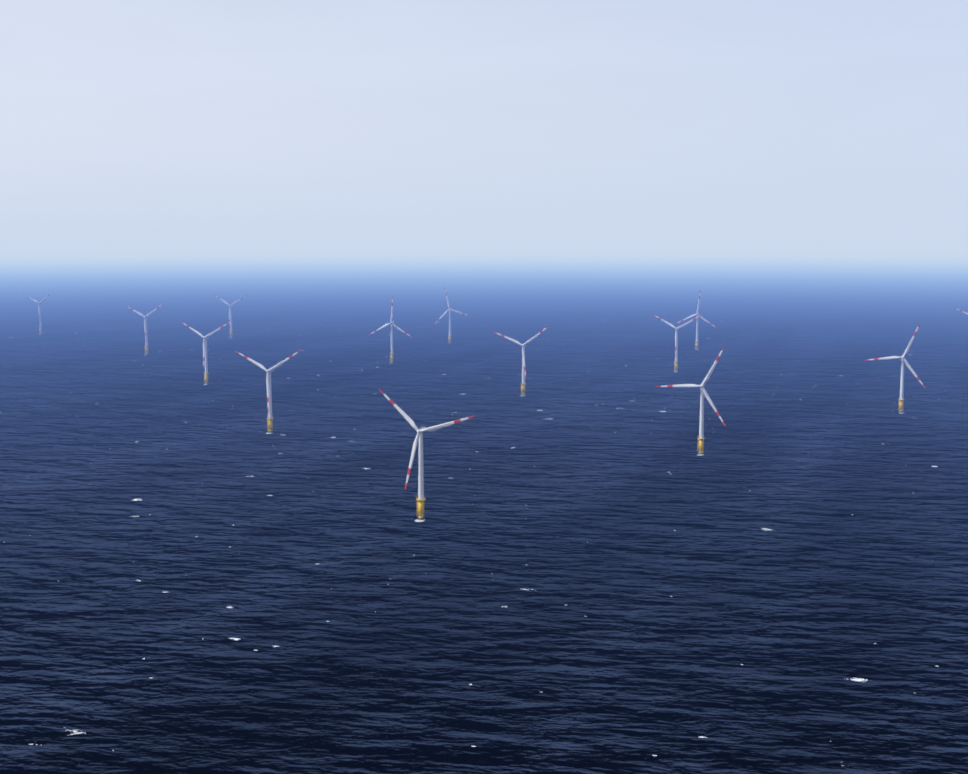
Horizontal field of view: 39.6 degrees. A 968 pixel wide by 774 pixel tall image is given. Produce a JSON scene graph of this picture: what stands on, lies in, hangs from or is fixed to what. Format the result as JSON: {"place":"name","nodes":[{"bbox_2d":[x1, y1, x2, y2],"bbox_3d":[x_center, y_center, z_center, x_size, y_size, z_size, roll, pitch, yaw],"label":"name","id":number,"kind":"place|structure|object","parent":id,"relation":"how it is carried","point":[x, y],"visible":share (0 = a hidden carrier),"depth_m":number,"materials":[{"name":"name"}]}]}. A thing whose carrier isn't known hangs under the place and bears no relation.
{"place":"outdoors","nodes":[
{"label":"outdoors","id":0,"kind":"place"},
{"bbox_2d":[0,238,967,773],"bbox_3d":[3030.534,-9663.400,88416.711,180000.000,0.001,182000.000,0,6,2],"label":"sea","id":1,"kind":"structure","parent":0,"point":[592,562],"depth_m":1406.45,"materials":[{"name":"liquid"}]},
{"bbox_2d":[23,291,53,333],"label":"wind turbine","id":2,"kind":"object","parent":1,"relation":"on","point":[39,310],"visible":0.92,"depth_m":3883.49,"materials":[{"name":"white paint"}]},
{"bbox_2d":[126,303,163,353],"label":"wind turbine","id":3,"kind":"object","parent":1,"relation":"on","point":[145,327],"visible":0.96,"depth_m":3224.57,"materials":[{"name":"white paint"}]},
{"bbox_2d":[181,322,228,383],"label":"wind turbine","id":4,"kind":"object","parent":1,"relation":"on","point":[206,373],"visible":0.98,"depth_m":2573.18,"materials":[{"name":"white paint"}]},
{"bbox_2d":[214,295,246,337],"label":"wind turbine","id":5,"kind":"object","parent":1,"relation":"on","point":[230,316],"visible":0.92,"depth_m":3748.76,"materials":[{"name":"white paint"}]},
{"bbox_2d":[235,350,300,432],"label":"wind turbine","id":6,"kind":"object","parent":1,"relation":"on","point":[269,403],"visible":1,"depth_m":1938.21,"materials":[{"name":"white paint"}]},
{"bbox_2d":[369,296,410,362],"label":"wind turbine","id":7,"kind":"object","parent":1,"relation":"on","point":[395,326],"visible":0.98,"depth_m":3010.47,"materials":[{"name":"white paint"}]},
{"bbox_2d":[379,389,473,519],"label":"wind turbine","id":8,"kind":"object","parent":1,"relation":"on","point":[421,498],"visible":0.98,"depth_m":1341.54,"materials":[{"name":"white paint"}]},
{"bbox_2d":[434,287,467,342],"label":"wind turbine","id":9,"kind":"object","parent":1,"relation":"on","point":[449,334],"visible":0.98,"depth_m":3567.57,"materials":[{"name":"white paint"}]},
{"bbox_2d":[494,325,549,395],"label":"wind turbine","id":10,"kind":"object","parent":1,"relation":"on","point":[523,345],"visible":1,"depth_m":2391.79,"materials":[{"name":"white paint"}]},
{"bbox_2d":[652,314,700,371],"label":"wind turbine","id":11,"kind":"object","parent":1,"relation":"on","point":[676,361],"visible":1,"depth_m":2817.73,"materials":[{"name":"white paint"}]},
{"bbox_2d":[656,346,725,454],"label":"wind turbine","id":12,"kind":"object","parent":1,"relation":"on","point":[701,438],"visible":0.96,"depth_m":1746.63,"materials":[{"name":"white paint"}]},
{"bbox_2d":[676,292,715,349],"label":"wind turbine","id":13,"kind":"object","parent":1,"relation":"on","point":[696,340],"visible":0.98,"depth_m":3353.02,"materials":[{"name":"white paint"}]},
{"bbox_2d":[864,324,924,412],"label":"wind turbine","id":14,"kind":"object","parent":1,"relation":"on","point":[901,404],"visible":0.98,"depth_m":2160.51,"materials":[{"name":"white paint"}]},
{"bbox_2d":[0,0,967,237],"label":"sky","id":15,"kind":"structure","parent":0,"point":[119,118],"materials":[{"name":"blue"}]}
]}

